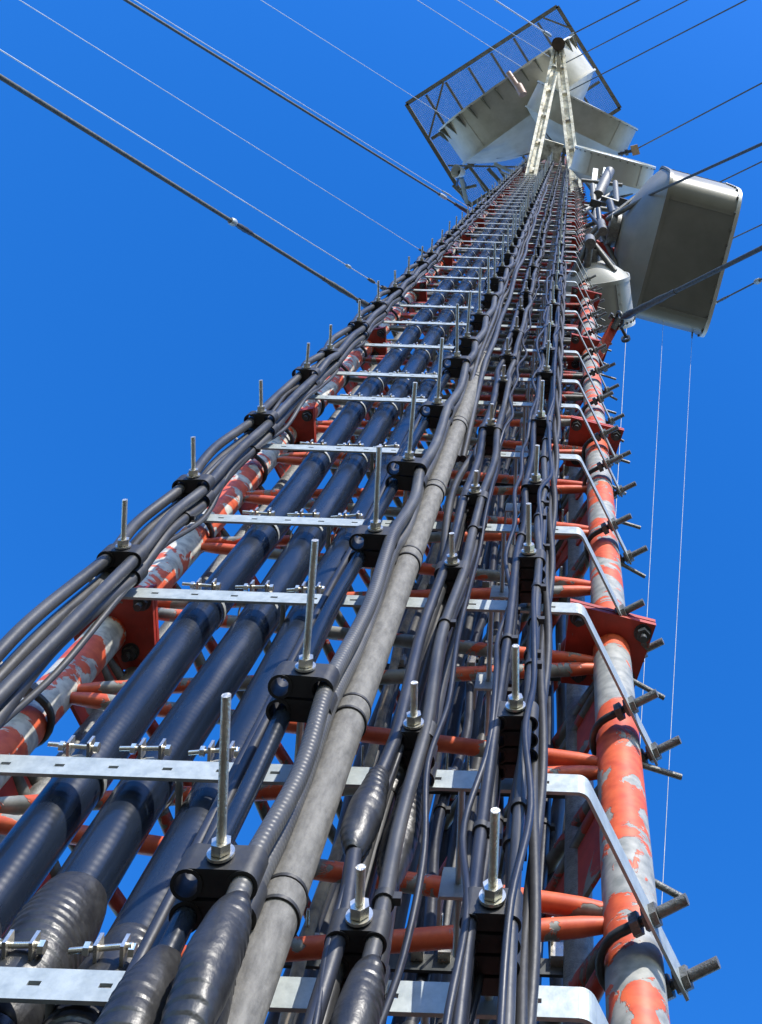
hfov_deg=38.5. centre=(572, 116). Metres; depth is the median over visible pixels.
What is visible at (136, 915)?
waveguide
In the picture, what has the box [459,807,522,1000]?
cable hanger
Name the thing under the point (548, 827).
cable
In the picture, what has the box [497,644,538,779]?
cable hanger
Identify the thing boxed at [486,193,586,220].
support bar
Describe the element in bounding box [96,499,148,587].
cable hanger
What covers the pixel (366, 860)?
coaxial cable
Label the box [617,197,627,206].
junction box
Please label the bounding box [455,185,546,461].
cable
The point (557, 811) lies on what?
cable
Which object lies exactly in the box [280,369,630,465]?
support bar
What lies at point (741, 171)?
guy wire
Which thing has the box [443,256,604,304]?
support bar
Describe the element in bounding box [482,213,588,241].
support bar
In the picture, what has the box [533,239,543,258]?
cable hanger
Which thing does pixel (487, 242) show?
support bar
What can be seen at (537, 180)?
support bar
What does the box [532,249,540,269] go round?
cable hanger
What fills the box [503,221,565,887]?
coaxial cable
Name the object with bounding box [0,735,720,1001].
support bar
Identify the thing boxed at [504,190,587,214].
support bar
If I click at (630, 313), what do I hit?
guy wire
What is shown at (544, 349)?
cable hanger
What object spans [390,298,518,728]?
cable
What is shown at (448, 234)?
cable hanger
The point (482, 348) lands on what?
cable
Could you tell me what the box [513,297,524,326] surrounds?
cable hanger
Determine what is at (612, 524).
support bar
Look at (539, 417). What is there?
cable hanger
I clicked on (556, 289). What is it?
cable hanger
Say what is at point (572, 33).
guy wire
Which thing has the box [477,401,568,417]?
bracket
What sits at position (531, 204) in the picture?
cable hanger
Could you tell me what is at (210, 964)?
coaxial cable
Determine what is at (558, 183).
support bar
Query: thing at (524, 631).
cable
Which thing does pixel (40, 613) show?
coaxial cable
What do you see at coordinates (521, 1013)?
twisted cable
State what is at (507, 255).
cable hanger
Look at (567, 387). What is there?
bracket
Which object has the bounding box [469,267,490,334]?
cable hanger
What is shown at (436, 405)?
cable hanger
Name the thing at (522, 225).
cable hanger
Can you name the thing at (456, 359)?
cable hanger
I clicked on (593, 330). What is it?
support bar
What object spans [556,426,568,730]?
cable
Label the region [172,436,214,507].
cable hanger
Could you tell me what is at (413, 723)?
cable hanger
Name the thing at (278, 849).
coaxial cable
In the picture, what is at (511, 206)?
support bar
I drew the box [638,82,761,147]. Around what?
guy wire
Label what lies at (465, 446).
cable
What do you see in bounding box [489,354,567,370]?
bracket
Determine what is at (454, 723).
cable
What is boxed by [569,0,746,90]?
guy wire
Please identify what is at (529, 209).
cable hanger
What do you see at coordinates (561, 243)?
cable hanger
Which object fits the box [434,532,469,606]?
cable hanger
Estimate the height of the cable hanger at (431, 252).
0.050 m
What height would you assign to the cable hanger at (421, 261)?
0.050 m
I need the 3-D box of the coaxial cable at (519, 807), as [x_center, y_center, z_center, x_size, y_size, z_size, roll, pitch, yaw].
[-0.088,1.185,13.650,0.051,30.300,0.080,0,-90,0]
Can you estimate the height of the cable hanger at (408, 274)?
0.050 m
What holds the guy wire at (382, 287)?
attached to the ground
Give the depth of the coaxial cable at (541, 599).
2.77 m
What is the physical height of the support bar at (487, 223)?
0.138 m
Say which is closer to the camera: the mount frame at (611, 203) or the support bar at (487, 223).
the support bar at (487, 223)
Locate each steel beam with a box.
[539,164,565,171]
[596,240,613,256]
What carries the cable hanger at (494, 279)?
attached to the support bar at (595, 350)
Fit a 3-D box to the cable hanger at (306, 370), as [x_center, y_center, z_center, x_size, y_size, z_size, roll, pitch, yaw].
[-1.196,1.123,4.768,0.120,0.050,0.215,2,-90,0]
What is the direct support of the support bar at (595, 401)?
attached to the lattice mast
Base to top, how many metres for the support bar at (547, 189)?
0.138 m
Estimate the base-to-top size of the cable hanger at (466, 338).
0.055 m
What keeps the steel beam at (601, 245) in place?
attached to the lattice mast
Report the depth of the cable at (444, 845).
3.87 m
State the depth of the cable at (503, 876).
2.88 m
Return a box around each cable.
[0,159,526,662]
[0,162,526,705]
[0,165,526,727]
[0,178,508,682]
[0,246,451,728]
[56,257,429,627]
[94,165,548,1023]
[122,262,498,977]
[150,286,487,948]
[160,160,554,1023]
[175,275,492,899]
[187,260,432,509]
[216,163,554,1023]
[265,288,516,1023]
[278,288,519,1023]
[293,288,521,1023]
[302,164,558,1023]
[323,273,530,1023]
[330,162,561,1023]
[338,304,523,996]
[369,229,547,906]
[370,406,498,908]
[376,163,562,938]
[385,266,541,1023]
[388,165,562,963]
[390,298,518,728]
[391,235,550,1023]
[401,465,511,980]
[402,235,552,1023]
[430,288,543,1023]
[435,273,551,1023]
[452,166,566,1023]
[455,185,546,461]
[460,184,548,461]
[466,186,563,1023]
[467,238,558,1023]
[469,187,544,380]
[472,667,511,993]
[474,613,521,1023]
[482,406,500,472]
[489,621,527,1023]
[501,408,554,884]
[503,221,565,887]
[504,195,567,887]
[506,168,568,1023]
[515,265,566,1023]
[519,470,539,870]
[526,210,566,793]
[528,262,566,1023]
[536,215,568,1023]
[547,383,569,985]
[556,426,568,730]
[562,512,567,832]
[582,494,593,788]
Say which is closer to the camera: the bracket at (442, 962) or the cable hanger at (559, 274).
the bracket at (442, 962)
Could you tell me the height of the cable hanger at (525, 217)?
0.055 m
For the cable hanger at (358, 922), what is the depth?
1.54 m
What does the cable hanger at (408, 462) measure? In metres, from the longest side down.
0.436 x 0.128 x 0.055 m
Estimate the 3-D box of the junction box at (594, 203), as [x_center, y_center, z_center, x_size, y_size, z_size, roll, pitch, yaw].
[0.296,1.413,15.971,0.183,0.154,0.358,24,-90,0]
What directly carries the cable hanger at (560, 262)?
attached to the support bar at (592, 315)
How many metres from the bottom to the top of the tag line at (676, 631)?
14.002 m
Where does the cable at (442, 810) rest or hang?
attached to the lattice mast
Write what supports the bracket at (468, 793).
attached to the lattice mast
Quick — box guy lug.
[597,312,630,358]
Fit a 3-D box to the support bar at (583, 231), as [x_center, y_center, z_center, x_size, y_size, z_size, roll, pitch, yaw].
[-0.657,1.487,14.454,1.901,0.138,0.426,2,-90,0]
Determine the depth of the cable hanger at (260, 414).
4.04 m
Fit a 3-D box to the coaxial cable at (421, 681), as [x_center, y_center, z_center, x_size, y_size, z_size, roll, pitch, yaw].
[-0.343,1.286,13.650,0.062,30.300,0.092,0,-90,0]
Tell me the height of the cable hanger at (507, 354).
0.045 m
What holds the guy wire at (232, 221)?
attached to the ground
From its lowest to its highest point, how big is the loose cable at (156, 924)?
10.500 m
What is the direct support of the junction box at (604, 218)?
attached to the mount frame at (611, 203)
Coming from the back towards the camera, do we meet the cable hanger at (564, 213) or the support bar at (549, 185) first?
the support bar at (549, 185)
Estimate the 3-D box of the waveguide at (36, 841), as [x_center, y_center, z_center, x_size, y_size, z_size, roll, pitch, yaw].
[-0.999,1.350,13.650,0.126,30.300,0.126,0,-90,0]
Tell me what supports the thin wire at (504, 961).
attached to the coaxial cable at (519, 807)
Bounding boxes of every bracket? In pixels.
[283,908,563,977]
[361,745,564,798]
[385,640,560,680]
[412,562,562,589]
[432,505,567,531]
[448,462,568,485]
[472,428,567,448]
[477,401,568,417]
[487,382,569,390]
[488,338,569,349]
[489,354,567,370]
[499,331,569,337]
[503,318,569,323]
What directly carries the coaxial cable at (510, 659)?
on the ground
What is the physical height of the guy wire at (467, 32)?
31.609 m
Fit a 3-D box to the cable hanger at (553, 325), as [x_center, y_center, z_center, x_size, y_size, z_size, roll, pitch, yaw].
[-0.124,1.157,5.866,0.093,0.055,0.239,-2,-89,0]
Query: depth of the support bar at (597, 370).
6.51 m
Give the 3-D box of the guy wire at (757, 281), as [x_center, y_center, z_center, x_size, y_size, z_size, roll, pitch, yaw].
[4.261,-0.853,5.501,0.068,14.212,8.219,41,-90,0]
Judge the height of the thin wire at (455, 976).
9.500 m
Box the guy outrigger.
[524,37,582,192]
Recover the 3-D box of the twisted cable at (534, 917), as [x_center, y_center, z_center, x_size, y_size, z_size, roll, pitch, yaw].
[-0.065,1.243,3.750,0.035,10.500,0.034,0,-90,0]
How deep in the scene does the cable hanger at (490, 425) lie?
4.04 m
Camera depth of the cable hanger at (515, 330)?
5.85 m
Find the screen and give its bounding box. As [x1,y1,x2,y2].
[584,224,610,260]
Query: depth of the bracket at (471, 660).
3.60 m
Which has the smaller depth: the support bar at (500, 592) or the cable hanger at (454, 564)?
the cable hanger at (454, 564)
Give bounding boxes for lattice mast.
[0,156,681,1023]
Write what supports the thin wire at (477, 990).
attached to the coaxial cable at (495, 789)
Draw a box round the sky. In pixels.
[0,0,761,1023]
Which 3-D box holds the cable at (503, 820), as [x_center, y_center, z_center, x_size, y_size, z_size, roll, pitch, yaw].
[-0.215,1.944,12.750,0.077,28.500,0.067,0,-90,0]
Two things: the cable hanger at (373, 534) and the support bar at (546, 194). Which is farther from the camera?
the support bar at (546, 194)
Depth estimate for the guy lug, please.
7.42 m
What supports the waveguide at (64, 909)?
on the ground
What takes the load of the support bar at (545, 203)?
attached to the lattice mast
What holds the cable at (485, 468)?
attached to the lattice mast
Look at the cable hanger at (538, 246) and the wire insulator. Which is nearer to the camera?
the cable hanger at (538, 246)
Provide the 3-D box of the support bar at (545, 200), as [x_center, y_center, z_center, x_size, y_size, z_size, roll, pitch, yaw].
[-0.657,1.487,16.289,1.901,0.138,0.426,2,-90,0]
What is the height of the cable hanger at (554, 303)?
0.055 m
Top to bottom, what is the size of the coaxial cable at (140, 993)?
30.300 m
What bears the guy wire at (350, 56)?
attached to the ground
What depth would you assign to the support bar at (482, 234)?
11.38 m
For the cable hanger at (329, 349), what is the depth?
5.20 m
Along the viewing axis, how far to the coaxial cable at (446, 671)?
2.44 m
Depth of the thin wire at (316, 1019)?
1.59 m
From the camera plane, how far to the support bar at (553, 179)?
21.74 m
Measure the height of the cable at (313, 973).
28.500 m
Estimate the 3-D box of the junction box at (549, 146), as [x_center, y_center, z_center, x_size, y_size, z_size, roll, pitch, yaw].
[-0.783,1.262,26.897,0.745,0.614,1.424,20,-90,0]
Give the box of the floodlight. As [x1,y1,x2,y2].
[451,164,466,185]
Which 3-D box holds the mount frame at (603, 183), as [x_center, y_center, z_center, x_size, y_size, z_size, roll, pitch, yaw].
[0.535,1.398,18.015,0.807,4.049,0.926,0,-90,0]
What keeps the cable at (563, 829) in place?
attached to the lattice mast
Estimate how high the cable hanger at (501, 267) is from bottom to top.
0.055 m
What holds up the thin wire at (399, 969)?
attached to the coaxial cable at (360, 1000)
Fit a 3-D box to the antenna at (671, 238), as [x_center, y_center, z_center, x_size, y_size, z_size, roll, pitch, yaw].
[0.959,1.505,12.998,1.625,1.817,1.820,15,-90,0]
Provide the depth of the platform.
37.05 m
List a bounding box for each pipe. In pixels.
[0,220,489,842]
[506,71,526,97]
[563,240,593,1023]
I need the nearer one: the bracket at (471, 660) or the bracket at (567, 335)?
the bracket at (471, 660)
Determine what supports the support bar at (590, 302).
attached to the lattice mast
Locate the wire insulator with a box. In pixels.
[618,144,639,155]
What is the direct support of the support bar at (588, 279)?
attached to the lattice mast
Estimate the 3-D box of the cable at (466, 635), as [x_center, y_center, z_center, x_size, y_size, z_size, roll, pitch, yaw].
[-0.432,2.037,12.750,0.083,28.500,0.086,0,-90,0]
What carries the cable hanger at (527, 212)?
attached to the support bar at (497, 229)
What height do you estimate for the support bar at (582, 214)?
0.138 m
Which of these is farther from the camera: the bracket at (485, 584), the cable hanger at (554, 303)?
the cable hanger at (554, 303)
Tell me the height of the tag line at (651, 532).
13.601 m
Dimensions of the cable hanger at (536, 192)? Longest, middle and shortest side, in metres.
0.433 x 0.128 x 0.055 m
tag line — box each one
[615,328,626,514]
[640,332,662,741]
[661,332,692,903]
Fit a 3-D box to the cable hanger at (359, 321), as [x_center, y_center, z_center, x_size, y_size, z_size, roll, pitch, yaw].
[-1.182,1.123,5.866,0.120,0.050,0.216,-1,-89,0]
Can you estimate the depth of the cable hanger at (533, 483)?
3.31 m
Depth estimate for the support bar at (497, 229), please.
12.02 m
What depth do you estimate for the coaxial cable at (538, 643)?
2.53 m
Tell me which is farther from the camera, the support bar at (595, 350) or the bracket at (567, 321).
the bracket at (567, 321)
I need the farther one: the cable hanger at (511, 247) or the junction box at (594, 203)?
the junction box at (594, 203)
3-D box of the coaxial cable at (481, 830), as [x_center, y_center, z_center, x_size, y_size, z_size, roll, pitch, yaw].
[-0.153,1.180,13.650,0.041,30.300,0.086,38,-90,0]
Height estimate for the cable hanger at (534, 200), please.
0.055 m
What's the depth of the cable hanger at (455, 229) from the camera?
10.74 m
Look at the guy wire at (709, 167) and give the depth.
10.17 m
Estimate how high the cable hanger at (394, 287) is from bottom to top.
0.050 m
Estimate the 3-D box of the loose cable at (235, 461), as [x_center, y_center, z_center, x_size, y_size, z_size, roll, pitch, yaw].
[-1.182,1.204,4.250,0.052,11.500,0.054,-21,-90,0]
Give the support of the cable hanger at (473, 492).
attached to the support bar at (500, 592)
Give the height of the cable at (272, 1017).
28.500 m
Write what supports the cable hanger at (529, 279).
attached to the support bar at (593, 330)
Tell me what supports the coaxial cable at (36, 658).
attached to the steel beam at (555, 167)
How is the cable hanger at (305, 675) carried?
attached to the support bar at (461, 782)
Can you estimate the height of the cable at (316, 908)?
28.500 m
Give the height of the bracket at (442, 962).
0.062 m
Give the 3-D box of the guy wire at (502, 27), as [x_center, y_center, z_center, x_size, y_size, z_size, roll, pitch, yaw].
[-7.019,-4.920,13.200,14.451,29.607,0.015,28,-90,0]
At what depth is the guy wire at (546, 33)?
26.65 m
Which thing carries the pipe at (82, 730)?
attached to the lattice mast
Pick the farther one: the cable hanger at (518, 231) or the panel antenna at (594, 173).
the panel antenna at (594, 173)
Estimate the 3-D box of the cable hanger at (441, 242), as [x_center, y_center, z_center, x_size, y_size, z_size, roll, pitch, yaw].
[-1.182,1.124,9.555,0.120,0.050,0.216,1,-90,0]
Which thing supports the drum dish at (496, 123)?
attached to the lattice mast
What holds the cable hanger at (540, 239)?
attached to the support bar at (588, 279)
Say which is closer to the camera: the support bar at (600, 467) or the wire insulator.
the support bar at (600, 467)
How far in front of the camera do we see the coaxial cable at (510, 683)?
2.34 m
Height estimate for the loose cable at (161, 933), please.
10.500 m
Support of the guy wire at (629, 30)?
attached to the ground
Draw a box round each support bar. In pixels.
[0,578,681,765]
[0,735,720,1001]
[0,929,608,1023]
[89,507,664,661]
[201,439,647,566]
[234,392,636,498]
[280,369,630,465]
[313,341,624,424]
[326,319,618,394]
[345,303,615,373]
[376,288,611,345]
[389,275,608,334]
[404,265,606,319]
[424,247,601,291]
[432,240,583,280]
[439,227,582,254]
[440,233,580,268]
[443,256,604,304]
[451,222,583,256]
[458,217,584,250]
[467,209,589,235]
[472,205,588,232]
[478,199,586,222]
[482,196,590,222]
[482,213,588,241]
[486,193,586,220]
[492,188,585,208]
[494,186,584,208]
[498,202,587,221]
[499,182,583,198]
[501,180,586,200]
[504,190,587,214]
[506,175,585,193]
[517,176,585,195]
[517,178,586,199]
[517,184,584,200]
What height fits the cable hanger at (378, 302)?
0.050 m
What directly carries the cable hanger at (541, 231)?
attached to the support bar at (487, 242)
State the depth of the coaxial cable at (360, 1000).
1.85 m
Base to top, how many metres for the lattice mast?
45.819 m
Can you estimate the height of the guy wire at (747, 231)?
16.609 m
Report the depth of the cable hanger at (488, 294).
6.51 m
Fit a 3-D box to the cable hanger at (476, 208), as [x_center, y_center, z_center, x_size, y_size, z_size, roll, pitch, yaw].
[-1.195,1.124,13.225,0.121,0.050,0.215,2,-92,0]
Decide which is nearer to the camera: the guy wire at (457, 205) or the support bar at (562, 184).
the guy wire at (457, 205)
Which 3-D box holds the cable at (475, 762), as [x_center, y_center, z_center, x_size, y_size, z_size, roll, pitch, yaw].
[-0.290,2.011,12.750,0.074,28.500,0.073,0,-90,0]
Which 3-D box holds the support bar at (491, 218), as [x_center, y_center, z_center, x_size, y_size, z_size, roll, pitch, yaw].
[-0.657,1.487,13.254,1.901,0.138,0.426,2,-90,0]
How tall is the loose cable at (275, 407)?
11.500 m
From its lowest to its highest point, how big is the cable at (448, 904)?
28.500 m
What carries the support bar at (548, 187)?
attached to the lattice mast
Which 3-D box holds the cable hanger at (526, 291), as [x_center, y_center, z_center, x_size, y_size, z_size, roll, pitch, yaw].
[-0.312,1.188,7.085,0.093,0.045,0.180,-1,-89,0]
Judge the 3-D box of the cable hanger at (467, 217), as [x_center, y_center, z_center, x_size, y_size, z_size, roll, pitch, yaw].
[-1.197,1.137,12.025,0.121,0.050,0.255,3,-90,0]
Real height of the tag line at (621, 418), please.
4.501 m
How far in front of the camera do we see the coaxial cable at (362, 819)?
1.86 m
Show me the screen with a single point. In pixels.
(590, 230)
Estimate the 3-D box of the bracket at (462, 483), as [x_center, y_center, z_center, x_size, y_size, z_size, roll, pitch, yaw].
[-0.335,1.848,5.459,0.720,0.062,0.118,2,-90,0]
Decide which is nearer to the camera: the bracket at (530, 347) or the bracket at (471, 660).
the bracket at (471, 660)
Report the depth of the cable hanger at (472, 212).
12.58 m
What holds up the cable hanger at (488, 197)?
attached to the support bar at (511, 206)
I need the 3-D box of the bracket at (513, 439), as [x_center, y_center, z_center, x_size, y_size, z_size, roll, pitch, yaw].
[-0.335,1.848,6.079,0.720,0.062,0.118,2,-90,0]
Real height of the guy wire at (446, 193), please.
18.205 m
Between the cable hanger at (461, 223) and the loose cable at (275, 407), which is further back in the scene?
the cable hanger at (461, 223)
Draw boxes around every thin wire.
[312,283,527,1023]
[379,276,540,1023]
[442,270,552,1023]
[468,399,544,1023]
[496,267,563,1023]
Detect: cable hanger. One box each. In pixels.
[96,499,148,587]
[169,693,268,932]
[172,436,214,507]
[244,380,278,436]
[266,539,339,760]
[292,343,320,385]
[317,324,342,367]
[324,864,391,999]
[347,300,370,338]
[348,445,400,580]
[368,281,388,314]
[385,382,428,508]
[386,270,404,301]
[401,256,416,286]
[401,681,437,785]
[413,246,429,272]
[419,338,454,435]
[424,238,438,263]
[434,230,447,252]
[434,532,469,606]
[442,304,471,388]
[443,221,454,242]
[451,216,461,237]
[452,291,479,355]
[458,212,467,232]
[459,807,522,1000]
[462,470,488,528]
[463,206,471,226]
[469,202,477,220]
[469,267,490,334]
[473,198,481,213]
[478,403,502,454]
[481,256,498,309]
[485,243,503,292]
[486,189,492,203]
[493,234,510,278]
[493,365,512,403]
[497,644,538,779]
[498,338,516,374]
[499,225,515,265]
[504,215,518,252]
[508,316,523,349]
[509,211,521,245]
[511,503,545,607]
[513,204,524,238]
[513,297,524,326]
[516,199,528,229]
[519,281,532,307]
[519,445,549,522]
[520,198,530,224]
[521,189,531,218]
[523,187,533,214]
[523,268,532,290]
[527,256,538,279]
[528,380,552,455]
[529,183,538,205]
[529,185,536,209]
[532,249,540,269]
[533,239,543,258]
[534,341,555,401]
[535,176,540,197]
[535,232,541,245]
[537,225,545,243]
[538,322,556,366]
[542,304,558,345]
[546,281,559,323]
[548,270,561,300]
[551,257,562,285]
[553,240,563,264]
[553,246,563,273]
[556,218,564,239]
[556,229,565,256]
[558,223,565,248]
[563,201,566,222]
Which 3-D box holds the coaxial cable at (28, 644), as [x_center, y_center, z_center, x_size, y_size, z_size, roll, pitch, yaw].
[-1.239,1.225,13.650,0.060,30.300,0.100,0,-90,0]
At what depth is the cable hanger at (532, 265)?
8.34 m
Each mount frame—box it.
[452,163,523,205]
[581,166,622,227]
[585,195,618,243]
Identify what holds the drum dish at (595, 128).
attached to the lattice mast
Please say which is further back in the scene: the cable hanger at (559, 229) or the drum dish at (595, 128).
the drum dish at (595, 128)
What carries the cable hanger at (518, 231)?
attached to the support bar at (588, 279)
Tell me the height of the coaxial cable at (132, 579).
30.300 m
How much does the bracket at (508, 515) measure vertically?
0.062 m
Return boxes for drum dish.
[438,36,595,164]
[525,80,637,175]
[565,234,634,332]
[569,145,655,206]
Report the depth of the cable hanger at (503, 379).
4.75 m
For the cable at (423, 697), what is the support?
attached to the lattice mast
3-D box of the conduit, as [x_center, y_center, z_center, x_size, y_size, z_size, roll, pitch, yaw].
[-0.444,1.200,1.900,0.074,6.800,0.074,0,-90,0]
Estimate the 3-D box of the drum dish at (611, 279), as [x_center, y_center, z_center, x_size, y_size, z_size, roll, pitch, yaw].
[0.220,1.639,10.598,0.714,0.710,0.901,-7,-90,0]
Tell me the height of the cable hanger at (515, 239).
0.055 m
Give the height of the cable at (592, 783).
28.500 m
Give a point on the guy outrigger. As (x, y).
(557, 68)
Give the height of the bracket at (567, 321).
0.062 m
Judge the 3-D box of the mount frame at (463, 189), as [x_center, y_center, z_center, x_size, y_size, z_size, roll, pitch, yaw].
[-2.555,1.873,31.006,2.275,4.078,1.208,-38,-90,0]
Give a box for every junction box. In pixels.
[541,139,563,164]
[583,198,601,219]
[602,214,608,225]
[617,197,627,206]
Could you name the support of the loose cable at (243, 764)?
hanging from the support bar at (590, 302)
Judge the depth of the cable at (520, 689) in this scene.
4.85 m
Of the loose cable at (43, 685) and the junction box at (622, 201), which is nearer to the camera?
the loose cable at (43, 685)
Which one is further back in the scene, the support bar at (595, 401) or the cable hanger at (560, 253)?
the cable hanger at (560, 253)
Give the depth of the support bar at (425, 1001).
1.56 m
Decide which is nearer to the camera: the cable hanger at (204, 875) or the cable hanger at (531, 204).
the cable hanger at (204, 875)
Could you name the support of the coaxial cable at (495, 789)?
attached to the steel beam at (555, 167)
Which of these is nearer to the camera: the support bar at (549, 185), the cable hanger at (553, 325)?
the cable hanger at (553, 325)
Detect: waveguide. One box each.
[0,169,539,1023]
[0,175,529,938]
[42,169,543,1023]
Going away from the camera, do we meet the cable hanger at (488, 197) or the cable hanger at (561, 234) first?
the cable hanger at (561, 234)
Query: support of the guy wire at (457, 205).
attached to the lattice mast
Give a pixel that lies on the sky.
(137, 322)
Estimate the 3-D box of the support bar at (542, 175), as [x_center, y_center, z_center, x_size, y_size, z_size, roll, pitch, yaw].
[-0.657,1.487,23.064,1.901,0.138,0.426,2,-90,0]
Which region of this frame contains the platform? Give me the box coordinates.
[405,5,621,207]
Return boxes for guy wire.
[0,49,387,290]
[0,74,370,307]
[19,0,425,253]
[123,0,469,213]
[134,0,470,208]
[261,0,449,119]
[417,0,520,66]
[458,0,549,56]
[494,0,551,36]
[566,0,687,62]
[569,0,639,35]
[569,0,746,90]
[592,142,761,220]
[615,245,761,327]
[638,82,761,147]
[716,278,761,303]
[719,161,761,181]
[733,224,761,238]
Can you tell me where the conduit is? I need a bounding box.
[227,350,490,1023]
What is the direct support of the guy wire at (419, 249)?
attached to the lattice mast
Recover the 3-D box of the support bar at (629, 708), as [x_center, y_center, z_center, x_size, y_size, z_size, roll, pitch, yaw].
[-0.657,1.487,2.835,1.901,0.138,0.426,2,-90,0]
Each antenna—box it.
[581,166,741,336]
[590,168,597,195]
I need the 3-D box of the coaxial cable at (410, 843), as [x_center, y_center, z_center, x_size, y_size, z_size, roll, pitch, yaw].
[-0.293,1.252,13.650,0.073,30.300,0.081,13,-90,0]
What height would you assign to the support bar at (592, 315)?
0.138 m
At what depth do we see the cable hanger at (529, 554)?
2.78 m
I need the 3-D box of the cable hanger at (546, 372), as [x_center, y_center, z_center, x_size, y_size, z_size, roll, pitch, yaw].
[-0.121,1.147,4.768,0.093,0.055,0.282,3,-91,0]
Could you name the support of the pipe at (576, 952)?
attached to the lattice mast
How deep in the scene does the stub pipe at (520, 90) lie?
29.39 m

